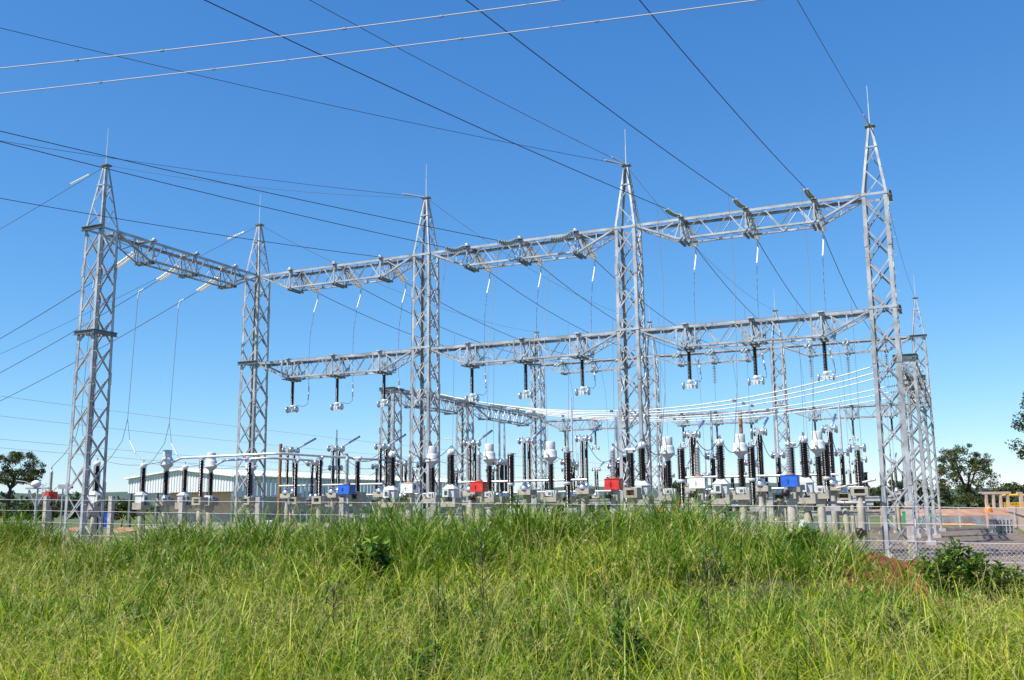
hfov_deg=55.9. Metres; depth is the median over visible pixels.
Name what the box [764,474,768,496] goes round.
circuit breaker
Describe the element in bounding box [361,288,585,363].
power line
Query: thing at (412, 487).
surge arrester
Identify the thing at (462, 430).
lattice tower
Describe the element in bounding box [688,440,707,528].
surge arrester
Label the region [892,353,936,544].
lattice tower
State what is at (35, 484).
floodlight post
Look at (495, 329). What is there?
power line
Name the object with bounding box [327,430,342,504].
upright disconnector
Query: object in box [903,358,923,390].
lattice beam
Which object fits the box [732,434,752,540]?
current transformer
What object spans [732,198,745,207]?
insulator string
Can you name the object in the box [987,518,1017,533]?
lattice stack
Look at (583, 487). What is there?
pantograph disconnector
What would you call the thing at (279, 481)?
utility pole
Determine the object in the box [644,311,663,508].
lattice tower
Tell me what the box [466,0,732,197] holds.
power line
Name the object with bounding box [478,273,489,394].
drop wire
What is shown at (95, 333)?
lattice tower
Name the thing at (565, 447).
hanging contact
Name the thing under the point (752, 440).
hanging contact
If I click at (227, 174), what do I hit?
earth wire
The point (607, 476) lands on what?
upright disconnector
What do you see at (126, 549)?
leafy weed
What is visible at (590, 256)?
insulator string
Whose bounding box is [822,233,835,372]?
drop wire
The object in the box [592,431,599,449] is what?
hanging contact
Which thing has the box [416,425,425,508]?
upright disconnector
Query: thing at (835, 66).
earth wire
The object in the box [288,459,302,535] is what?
post insulator
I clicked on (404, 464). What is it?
upright disconnector
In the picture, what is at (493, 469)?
upright disconnector
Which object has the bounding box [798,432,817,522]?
voltage transformer
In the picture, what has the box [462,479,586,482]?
operating shaft
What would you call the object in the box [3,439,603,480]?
power line
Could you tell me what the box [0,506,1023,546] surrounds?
ground
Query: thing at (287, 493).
pantograph disconnector
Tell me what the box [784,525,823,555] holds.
shrub
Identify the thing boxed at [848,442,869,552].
disconnector post
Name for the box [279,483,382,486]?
operating shaft
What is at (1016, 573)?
shrub
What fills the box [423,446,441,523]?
current transformer
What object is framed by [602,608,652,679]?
leafy weed
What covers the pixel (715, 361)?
lattice beam
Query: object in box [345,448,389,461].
jumper wire
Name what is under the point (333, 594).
dry weed
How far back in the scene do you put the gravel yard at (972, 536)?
53.77 m
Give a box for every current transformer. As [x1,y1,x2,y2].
[155,450,174,531]
[204,453,218,528]
[244,456,257,522]
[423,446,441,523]
[480,444,498,521]
[542,441,560,516]
[659,437,678,511]
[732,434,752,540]
[810,431,830,542]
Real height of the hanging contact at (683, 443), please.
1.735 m
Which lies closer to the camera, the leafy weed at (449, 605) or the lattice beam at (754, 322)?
the leafy weed at (449, 605)
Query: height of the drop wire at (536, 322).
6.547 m
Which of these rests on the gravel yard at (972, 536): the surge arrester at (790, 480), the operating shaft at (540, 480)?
the surge arrester at (790, 480)
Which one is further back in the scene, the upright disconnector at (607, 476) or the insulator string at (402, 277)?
the upright disconnector at (607, 476)
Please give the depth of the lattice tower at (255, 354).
53.26 m
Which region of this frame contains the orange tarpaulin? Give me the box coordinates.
[983,505,992,511]
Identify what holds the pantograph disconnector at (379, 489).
on the gravel yard at (972, 536)
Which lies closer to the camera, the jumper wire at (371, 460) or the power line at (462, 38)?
the power line at (462, 38)
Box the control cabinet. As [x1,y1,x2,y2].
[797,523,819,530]
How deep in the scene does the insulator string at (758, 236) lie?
44.16 m
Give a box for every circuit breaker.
[423,462,425,519]
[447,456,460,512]
[507,453,521,516]
[563,451,579,516]
[623,455,627,515]
[677,447,694,519]
[730,478,737,523]
[747,445,765,532]
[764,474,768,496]
[821,442,841,538]
[864,472,873,529]
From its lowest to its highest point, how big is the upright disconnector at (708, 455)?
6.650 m
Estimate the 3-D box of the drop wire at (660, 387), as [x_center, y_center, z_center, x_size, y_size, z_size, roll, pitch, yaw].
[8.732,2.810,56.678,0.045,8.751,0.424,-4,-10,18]
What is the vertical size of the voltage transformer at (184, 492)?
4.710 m
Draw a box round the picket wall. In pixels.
[1008,506,1023,530]
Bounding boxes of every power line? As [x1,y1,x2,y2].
[0,0,561,68]
[0,0,758,93]
[0,131,497,240]
[0,141,445,247]
[0,198,377,256]
[0,269,112,338]
[0,281,156,372]
[0,292,195,400]
[3,396,601,463]
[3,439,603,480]
[4,416,603,470]
[7,448,539,483]
[204,0,663,207]
[319,293,544,365]
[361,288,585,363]
[407,283,604,360]
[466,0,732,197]
[490,272,667,356]
[541,266,707,354]
[595,260,739,351]
[639,0,804,187]
[696,248,803,346]
[757,240,844,344]
[824,236,883,341]
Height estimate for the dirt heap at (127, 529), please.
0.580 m
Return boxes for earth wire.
[1,28,622,164]
[1,228,253,353]
[2,168,101,227]
[3,141,423,196]
[113,166,421,197]
[262,226,533,331]
[310,0,624,163]
[431,201,648,321]
[629,169,770,308]
[778,298,911,310]
[797,0,869,123]
[871,134,914,295]
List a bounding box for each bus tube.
[173,452,401,462]
[217,457,312,464]
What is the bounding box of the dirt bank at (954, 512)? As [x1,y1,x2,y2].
[839,508,1008,516]
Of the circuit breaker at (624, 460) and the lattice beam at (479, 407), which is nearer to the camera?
the circuit breaker at (624, 460)
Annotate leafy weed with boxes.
[116,544,141,564]
[196,550,228,572]
[399,637,452,679]
[414,589,459,636]
[600,582,636,621]
[687,541,734,586]
[879,606,938,660]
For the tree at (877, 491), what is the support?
on the ground at (873, 521)
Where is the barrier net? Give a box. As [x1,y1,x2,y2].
[1004,502,1023,511]
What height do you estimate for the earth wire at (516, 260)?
1.021 m
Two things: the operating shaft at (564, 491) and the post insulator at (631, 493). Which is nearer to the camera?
the post insulator at (631, 493)
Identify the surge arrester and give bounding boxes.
[42,467,57,530]
[337,453,355,531]
[400,451,417,525]
[469,448,488,526]
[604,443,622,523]
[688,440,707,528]
[780,437,799,530]
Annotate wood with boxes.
[0,482,1023,519]
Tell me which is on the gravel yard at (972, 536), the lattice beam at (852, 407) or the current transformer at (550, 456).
the current transformer at (550, 456)
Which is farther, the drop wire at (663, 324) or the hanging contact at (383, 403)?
the hanging contact at (383, 403)
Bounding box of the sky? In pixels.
[0,0,1023,495]
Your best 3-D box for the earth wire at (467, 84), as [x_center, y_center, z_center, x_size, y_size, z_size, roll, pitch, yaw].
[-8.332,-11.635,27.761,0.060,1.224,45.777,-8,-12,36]
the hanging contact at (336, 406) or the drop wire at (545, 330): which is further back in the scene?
the hanging contact at (336, 406)
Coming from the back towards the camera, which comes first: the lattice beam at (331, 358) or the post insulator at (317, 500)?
the lattice beam at (331, 358)
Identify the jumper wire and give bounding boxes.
[99,420,127,468]
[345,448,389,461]
[411,446,450,459]
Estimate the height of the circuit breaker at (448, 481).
4.640 m
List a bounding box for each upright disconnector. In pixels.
[305,459,322,532]
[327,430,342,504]
[370,428,384,520]
[396,460,407,522]
[407,469,417,507]
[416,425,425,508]
[454,468,461,520]
[485,467,495,523]
[492,409,507,519]
[498,421,508,516]
[542,460,548,511]
[560,420,575,506]
[570,397,579,499]
[575,453,580,518]
[606,453,611,525]
[609,417,620,516]
[611,412,619,469]
[658,462,670,509]
[701,449,710,523]
[705,410,721,519]
[744,459,757,537]
[771,409,787,531]
[800,458,811,496]
[808,445,814,521]
[834,404,852,549]
[845,453,855,532]
[855,456,869,545]
[887,444,897,532]
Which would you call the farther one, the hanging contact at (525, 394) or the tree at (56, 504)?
the tree at (56, 504)
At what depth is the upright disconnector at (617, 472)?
48.65 m
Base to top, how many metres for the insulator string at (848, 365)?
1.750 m
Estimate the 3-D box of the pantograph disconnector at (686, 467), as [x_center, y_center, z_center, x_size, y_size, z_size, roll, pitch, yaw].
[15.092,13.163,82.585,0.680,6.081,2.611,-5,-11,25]
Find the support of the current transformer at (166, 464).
on the gravel yard at (972, 536)
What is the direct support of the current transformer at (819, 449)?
on the gravel yard at (972, 536)
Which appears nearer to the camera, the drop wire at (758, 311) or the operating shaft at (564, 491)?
the drop wire at (758, 311)
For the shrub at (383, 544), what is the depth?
16.28 m
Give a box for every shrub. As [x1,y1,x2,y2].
[343,535,401,582]
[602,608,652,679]
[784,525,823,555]
[908,537,1007,605]
[990,561,1023,612]
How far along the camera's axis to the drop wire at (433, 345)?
45.55 m
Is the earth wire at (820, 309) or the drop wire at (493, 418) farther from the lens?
the earth wire at (820, 309)
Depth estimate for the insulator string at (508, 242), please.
46.74 m
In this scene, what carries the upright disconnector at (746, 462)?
on the gravel yard at (972, 536)
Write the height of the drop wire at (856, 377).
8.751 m
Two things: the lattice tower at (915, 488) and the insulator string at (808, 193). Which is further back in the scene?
the lattice tower at (915, 488)
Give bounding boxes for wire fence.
[0,496,1023,577]
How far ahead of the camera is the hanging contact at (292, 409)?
51.95 m
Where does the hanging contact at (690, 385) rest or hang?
hanging from the lattice beam at (754, 322)
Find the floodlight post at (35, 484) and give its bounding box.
[16,480,49,526]
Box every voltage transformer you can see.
[88,458,104,544]
[132,460,150,537]
[175,462,191,527]
[381,448,401,523]
[441,445,461,522]
[634,438,653,510]
[711,435,732,524]
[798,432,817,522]
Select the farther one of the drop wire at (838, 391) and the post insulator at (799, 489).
the drop wire at (838, 391)
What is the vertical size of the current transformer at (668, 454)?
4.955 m
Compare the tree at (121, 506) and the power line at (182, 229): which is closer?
the power line at (182, 229)
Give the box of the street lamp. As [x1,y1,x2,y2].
[443,438,455,472]
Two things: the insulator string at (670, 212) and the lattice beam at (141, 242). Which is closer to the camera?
the insulator string at (670, 212)
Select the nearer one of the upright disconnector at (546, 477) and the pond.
the upright disconnector at (546, 477)
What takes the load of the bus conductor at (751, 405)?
hanging from the insulator string
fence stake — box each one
[958,508,960,526]
[985,508,987,526]
[1013,508,1015,526]
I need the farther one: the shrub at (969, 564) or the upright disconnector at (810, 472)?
the upright disconnector at (810, 472)
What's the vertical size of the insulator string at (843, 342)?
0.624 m
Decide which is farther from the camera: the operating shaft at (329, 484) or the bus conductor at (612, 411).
the bus conductor at (612, 411)
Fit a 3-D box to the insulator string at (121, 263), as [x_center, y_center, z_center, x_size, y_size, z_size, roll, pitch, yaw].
[-18.986,-3.915,47.361,1.563,0.781,0.370,-5,-11,25]
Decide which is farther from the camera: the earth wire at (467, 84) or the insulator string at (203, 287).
the insulator string at (203, 287)
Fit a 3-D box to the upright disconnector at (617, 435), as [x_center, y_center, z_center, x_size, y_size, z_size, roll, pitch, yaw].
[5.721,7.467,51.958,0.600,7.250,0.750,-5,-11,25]
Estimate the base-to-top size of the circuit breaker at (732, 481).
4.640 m
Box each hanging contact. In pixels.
[285,381,298,412]
[330,377,343,410]
[377,374,390,407]
[465,367,479,402]
[518,363,533,398]
[561,432,566,450]
[575,359,590,395]
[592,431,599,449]
[680,427,687,446]
[682,350,697,389]
[713,425,717,444]
[748,345,764,385]
[748,424,756,444]
[818,340,834,380]
[849,419,857,440]
[888,418,897,439]
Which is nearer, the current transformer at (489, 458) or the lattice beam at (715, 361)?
the current transformer at (489, 458)
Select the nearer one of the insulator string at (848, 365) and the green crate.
the insulator string at (848, 365)
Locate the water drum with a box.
[103,512,107,526]
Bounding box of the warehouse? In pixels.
[124,468,485,528]
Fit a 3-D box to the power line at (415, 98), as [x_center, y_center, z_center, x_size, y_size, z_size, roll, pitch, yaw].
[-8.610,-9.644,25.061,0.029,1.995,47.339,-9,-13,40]
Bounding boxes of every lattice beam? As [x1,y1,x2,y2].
[106,231,257,289]
[257,349,419,381]
[260,254,420,293]
[395,390,465,414]
[430,331,622,368]
[431,227,618,272]
[464,403,539,426]
[541,356,636,374]
[542,415,643,431]
[636,194,861,246]
[640,309,869,351]
[655,346,769,366]
[658,409,772,426]
[783,336,910,357]
[787,402,913,421]
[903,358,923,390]
[910,380,930,407]
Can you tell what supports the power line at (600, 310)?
attached to the insulator string
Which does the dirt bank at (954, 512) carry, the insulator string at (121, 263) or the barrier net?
the barrier net
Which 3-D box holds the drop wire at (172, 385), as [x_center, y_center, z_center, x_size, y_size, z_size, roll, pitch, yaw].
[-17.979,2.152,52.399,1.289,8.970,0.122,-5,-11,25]
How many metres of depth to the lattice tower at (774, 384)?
79.67 m
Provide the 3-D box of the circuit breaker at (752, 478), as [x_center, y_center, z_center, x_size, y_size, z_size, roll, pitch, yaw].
[9.916,6.558,39.056,0.640,4.640,0.360,-5,-11,25]
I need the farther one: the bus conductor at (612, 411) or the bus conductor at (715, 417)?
the bus conductor at (715, 417)
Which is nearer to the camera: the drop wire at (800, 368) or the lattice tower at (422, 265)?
the lattice tower at (422, 265)
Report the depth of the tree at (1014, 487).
255.08 m
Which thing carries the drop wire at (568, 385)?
hanging from the power line at (557, 316)
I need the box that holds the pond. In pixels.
[919,514,1008,524]
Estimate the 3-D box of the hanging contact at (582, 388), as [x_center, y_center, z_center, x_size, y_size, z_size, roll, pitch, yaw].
[3.291,1.742,45.110,0.690,1.735,0.360,-5,-11,25]
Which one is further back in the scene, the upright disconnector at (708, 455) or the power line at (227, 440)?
the power line at (227, 440)
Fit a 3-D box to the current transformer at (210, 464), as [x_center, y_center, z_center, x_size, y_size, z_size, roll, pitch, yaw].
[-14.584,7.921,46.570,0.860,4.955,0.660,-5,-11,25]
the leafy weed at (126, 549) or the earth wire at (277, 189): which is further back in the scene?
the earth wire at (277, 189)
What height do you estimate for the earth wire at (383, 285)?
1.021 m
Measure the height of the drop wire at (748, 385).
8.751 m
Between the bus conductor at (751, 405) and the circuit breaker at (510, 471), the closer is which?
the circuit breaker at (510, 471)
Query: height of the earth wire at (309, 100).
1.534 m
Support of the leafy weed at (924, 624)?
on the earth bank at (903, 564)
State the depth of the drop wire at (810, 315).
37.81 m
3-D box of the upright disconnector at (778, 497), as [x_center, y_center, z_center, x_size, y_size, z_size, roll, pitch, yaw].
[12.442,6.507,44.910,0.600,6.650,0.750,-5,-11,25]
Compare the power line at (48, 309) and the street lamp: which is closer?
the power line at (48, 309)
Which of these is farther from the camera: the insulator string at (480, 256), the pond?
the pond
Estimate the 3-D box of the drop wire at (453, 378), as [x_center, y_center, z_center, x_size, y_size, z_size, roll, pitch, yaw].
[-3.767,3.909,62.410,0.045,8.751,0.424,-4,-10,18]
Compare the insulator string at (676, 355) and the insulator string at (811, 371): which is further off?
the insulator string at (676, 355)
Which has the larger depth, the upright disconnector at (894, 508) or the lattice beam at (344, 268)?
the upright disconnector at (894, 508)
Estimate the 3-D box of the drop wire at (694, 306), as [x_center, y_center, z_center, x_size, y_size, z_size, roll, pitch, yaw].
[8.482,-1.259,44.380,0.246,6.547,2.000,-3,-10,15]
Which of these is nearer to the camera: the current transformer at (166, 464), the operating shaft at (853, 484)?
the operating shaft at (853, 484)
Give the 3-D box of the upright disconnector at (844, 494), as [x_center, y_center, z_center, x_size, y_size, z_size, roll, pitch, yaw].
[14.816,6.188,43.169,0.600,6.650,0.750,-5,-11,25]
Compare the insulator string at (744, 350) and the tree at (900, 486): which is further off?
the tree at (900, 486)
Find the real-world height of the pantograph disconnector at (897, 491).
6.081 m
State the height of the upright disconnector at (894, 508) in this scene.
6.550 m
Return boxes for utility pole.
[277,444,281,522]
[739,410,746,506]
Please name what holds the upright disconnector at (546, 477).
on the gravel yard at (972, 536)
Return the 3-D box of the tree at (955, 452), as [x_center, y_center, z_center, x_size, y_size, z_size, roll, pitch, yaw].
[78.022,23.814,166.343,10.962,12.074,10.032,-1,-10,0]
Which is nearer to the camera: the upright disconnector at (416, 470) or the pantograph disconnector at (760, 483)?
the pantograph disconnector at (760, 483)
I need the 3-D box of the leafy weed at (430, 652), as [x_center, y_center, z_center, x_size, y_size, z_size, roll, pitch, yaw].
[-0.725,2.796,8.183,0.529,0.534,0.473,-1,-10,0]
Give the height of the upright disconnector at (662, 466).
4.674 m
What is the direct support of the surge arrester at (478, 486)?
on the gravel yard at (972, 536)
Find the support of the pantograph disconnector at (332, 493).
on the gravel yard at (972, 536)
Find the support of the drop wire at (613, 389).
hanging from the power line at (600, 310)
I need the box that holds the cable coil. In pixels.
[855,528,866,538]
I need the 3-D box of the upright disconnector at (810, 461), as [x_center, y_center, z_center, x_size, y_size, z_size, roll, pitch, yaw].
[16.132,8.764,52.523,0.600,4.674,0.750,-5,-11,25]
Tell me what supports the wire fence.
on the earth bank at (903, 564)
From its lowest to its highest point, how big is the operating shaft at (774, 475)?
0.100 m
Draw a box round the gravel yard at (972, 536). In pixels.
[736,526,1023,580]
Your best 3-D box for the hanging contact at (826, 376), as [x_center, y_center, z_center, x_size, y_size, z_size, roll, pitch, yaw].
[13.162,0.874,40.583,0.690,1.735,0.360,-5,-11,25]
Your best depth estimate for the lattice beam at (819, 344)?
78.05 m
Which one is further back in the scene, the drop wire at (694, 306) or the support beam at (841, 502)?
the drop wire at (694, 306)
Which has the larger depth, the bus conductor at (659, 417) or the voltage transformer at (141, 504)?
the bus conductor at (659, 417)
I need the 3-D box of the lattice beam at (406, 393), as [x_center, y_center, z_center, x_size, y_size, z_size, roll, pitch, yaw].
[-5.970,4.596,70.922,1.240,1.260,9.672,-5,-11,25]
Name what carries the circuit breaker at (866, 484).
on the gravel yard at (972, 536)
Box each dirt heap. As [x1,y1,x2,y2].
[66,527,89,531]
[106,527,145,531]
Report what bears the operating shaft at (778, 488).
attached to the upright disconnector at (844, 494)
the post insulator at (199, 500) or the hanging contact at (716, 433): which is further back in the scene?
the hanging contact at (716, 433)
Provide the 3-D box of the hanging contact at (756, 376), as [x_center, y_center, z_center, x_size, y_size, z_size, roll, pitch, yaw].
[10.535,1.105,41.788,0.690,1.735,0.360,-5,-11,25]
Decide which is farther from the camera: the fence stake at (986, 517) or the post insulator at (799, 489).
the fence stake at (986, 517)
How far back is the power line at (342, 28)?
16.44 m
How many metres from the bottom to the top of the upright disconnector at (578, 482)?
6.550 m
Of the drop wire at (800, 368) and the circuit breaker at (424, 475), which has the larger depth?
the drop wire at (800, 368)
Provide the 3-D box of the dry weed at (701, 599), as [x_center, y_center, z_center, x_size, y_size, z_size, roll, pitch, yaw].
[1.849,2.568,9.194,0.292,1.228,0.251,-1,-10,0]
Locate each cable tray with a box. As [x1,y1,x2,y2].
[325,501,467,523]
[350,513,467,517]
[495,499,662,526]
[514,512,660,516]
[686,496,891,550]
[705,510,894,517]
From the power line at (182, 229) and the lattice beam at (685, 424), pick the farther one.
the lattice beam at (685, 424)
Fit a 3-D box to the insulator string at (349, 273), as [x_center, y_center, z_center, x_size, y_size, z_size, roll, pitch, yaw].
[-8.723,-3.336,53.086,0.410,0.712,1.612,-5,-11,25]
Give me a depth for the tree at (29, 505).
136.75 m
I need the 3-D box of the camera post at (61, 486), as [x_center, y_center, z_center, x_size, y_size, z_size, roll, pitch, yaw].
[-20.806,8.445,44.788,0.630,3.450,0.200,2,-10,-17]
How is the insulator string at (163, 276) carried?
hanging from the lattice beam at (141, 242)
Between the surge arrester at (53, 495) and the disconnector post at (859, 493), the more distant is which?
the surge arrester at (53, 495)
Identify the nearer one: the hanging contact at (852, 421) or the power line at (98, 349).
the power line at (98, 349)
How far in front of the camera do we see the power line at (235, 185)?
39.27 m
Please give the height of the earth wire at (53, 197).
13.070 m
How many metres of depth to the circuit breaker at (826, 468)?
37.96 m
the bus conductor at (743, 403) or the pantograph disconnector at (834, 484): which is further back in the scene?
the bus conductor at (743, 403)
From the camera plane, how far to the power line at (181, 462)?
124.94 m
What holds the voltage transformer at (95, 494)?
on the gravel yard at (972, 536)
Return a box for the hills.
[0,483,1017,507]
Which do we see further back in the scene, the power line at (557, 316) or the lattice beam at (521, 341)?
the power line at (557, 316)
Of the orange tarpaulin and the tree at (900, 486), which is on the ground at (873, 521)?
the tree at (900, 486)
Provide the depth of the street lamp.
77.67 m
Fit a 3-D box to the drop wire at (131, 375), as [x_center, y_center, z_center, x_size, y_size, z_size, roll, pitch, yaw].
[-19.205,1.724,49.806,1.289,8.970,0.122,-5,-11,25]
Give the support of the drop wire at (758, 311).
hanging from the insulator string at (758, 236)
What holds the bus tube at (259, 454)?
on the post insulator at (199, 500)
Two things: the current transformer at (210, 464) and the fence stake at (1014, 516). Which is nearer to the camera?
the current transformer at (210, 464)
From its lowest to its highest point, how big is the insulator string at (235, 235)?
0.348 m
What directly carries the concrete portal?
on the dirt bank at (954, 512)
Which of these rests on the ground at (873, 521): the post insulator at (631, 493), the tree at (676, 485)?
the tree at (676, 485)
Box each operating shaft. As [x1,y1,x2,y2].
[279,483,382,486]
[322,493,425,495]
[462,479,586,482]
[499,490,610,493]
[685,473,838,478]
[705,486,863,489]
[836,479,875,488]
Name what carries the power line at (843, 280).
attached to the insulator string
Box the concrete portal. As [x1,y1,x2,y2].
[978,491,1010,508]
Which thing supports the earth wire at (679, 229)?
attached to the lattice tower at (638, 271)
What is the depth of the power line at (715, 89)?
30.51 m
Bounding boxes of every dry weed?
[321,580,344,662]
[465,523,494,650]
[689,544,718,659]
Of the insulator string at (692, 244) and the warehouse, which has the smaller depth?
the insulator string at (692, 244)
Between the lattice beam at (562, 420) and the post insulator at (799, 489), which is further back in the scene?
the lattice beam at (562, 420)
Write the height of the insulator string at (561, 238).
0.546 m
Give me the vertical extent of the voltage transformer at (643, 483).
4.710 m
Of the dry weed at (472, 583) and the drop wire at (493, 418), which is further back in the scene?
the drop wire at (493, 418)
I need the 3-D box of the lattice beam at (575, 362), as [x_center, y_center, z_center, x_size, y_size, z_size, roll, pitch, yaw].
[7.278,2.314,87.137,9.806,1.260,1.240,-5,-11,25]
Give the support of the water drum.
on the ground at (873, 521)
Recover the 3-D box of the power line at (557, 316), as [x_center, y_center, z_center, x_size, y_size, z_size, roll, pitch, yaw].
[6.322,-0.576,66.118,0.031,1.197,35.249,-5,-11,25]
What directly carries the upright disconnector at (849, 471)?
on the gravel yard at (972, 536)
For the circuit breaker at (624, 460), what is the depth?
46.71 m
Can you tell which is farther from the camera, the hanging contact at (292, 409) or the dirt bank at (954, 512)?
the dirt bank at (954, 512)
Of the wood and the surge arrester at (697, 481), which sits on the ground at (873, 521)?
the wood
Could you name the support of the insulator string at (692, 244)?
hanging from the lattice beam at (748, 214)
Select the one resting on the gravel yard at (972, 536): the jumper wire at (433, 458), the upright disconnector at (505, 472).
the upright disconnector at (505, 472)
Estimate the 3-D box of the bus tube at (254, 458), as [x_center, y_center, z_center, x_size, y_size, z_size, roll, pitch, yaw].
[-11.734,5.850,46.631,4.638,0.307,2.186,3,-10,-22]
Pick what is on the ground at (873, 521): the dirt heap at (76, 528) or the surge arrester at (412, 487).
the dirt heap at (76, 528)
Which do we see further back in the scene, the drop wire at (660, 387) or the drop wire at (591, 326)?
the drop wire at (660, 387)
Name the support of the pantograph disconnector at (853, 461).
on the gravel yard at (972, 536)
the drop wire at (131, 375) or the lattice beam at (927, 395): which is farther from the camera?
the lattice beam at (927, 395)
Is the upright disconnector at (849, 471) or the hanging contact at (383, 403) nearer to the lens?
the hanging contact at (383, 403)
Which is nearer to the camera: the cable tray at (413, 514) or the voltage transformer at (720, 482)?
the voltage transformer at (720, 482)
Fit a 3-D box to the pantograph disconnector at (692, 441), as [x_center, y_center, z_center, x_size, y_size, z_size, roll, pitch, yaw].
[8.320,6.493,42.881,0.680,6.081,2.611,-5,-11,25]
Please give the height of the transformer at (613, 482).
4.340 m
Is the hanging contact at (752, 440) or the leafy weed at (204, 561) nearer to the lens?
the leafy weed at (204, 561)
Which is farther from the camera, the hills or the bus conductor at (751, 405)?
the hills
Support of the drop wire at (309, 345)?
hanging from the insulator string at (304, 278)
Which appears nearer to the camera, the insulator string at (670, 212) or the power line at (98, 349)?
the insulator string at (670, 212)
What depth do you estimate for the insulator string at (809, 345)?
77.95 m
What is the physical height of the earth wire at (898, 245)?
1.021 m
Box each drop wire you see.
[81,281,96,457]
[127,288,143,459]
[169,299,184,461]
[296,294,318,406]
[341,289,361,403]
[388,284,405,400]
[427,248,445,454]
[452,334,454,448]
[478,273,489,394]
[485,263,497,454]
[493,331,494,443]
[534,267,541,391]
[544,247,549,453]
[568,367,568,404]
[589,261,595,388]
[612,320,614,447]
[657,206,664,448]
[658,315,662,462]
[694,249,701,381]
[695,358,705,470]
[728,195,737,446]
[744,307,750,436]
[756,241,766,377]
[796,302,803,423]
[801,186,815,444]
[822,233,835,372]
[829,338,855,443]
[850,297,861,451]
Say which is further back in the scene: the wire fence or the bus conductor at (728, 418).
the bus conductor at (728, 418)
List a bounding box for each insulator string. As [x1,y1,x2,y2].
[69,173,90,184]
[113,251,136,269]
[156,264,179,281]
[197,276,218,291]
[226,231,245,239]
[302,276,319,293]
[346,271,362,287]
[389,265,407,282]
[446,245,465,252]
[477,254,491,271]
[498,237,518,245]
[526,247,543,265]
[550,230,574,242]
[581,239,597,259]
[664,208,679,216]
[672,353,680,357]
[684,226,698,247]
[712,366,715,382]
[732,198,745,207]
[740,347,748,352]
[751,218,760,239]
[803,188,814,198]
[804,343,811,347]
[809,357,812,378]
[815,209,826,232]
[841,340,848,345]
[846,355,850,372]
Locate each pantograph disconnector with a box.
[280,438,315,535]
[325,436,359,533]
[373,434,405,520]
[462,430,492,527]
[517,427,544,514]
[575,425,600,519]
[592,461,604,521]
[683,420,704,517]
[684,461,689,512]
[750,417,771,535]
[821,414,842,536]
[851,460,858,526]
[891,453,901,530]
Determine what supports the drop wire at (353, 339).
hanging from the insulator string at (349, 273)
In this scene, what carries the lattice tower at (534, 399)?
on the gravel yard at (972, 536)
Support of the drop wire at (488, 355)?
hanging from the insulator string at (508, 242)
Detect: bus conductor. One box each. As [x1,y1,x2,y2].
[440,367,869,412]
[457,373,872,414]
[490,378,873,415]
[507,387,884,418]
[526,392,888,419]
[547,397,889,421]
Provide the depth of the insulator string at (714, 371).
82.27 m
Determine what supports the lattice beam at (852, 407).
attached to the lattice tower at (924, 336)
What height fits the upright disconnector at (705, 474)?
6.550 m
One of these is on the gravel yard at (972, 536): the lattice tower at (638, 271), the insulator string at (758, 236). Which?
the lattice tower at (638, 271)
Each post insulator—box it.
[192,456,207,533]
[240,459,255,523]
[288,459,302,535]
[312,456,326,532]
[352,456,365,530]
[623,448,640,517]
[784,441,802,521]
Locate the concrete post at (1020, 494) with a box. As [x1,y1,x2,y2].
[1016,492,1023,506]
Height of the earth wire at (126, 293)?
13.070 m
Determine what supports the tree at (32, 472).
on the ground at (873, 521)
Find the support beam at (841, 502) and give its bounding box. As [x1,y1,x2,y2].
[826,501,864,503]
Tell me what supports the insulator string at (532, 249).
hanging from the lattice beam at (527, 245)
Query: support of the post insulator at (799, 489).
on the gravel yard at (972, 536)
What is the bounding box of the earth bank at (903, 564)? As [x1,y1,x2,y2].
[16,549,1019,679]
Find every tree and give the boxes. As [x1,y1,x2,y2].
[0,451,45,523]
[17,500,59,525]
[36,483,69,530]
[104,499,137,526]
[660,480,690,499]
[869,485,903,509]
[888,479,929,504]
[934,443,1001,508]
[991,481,1023,502]
[1005,392,1023,459]
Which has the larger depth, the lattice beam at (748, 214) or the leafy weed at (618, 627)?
the lattice beam at (748, 214)
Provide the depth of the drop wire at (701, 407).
76.88 m
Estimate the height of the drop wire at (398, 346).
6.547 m
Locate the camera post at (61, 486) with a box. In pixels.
[58,484,72,534]
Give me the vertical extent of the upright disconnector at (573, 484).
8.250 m
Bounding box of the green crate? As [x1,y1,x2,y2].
[901,511,905,520]
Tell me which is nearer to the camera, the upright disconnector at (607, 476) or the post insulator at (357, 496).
the post insulator at (357, 496)
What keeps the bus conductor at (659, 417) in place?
hanging from the insulator string
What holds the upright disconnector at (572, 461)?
on the gravel yard at (972, 536)
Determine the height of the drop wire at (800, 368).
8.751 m
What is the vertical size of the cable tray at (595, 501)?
2.530 m
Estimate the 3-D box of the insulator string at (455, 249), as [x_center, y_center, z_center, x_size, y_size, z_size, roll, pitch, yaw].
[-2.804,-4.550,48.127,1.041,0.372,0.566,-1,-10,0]
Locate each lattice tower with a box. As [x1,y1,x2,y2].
[62,129,118,549]
[233,194,270,529]
[409,164,440,526]
[528,331,546,511]
[614,136,652,514]
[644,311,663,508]
[770,297,789,519]
[861,86,925,560]
[892,353,936,544]
[909,275,946,530]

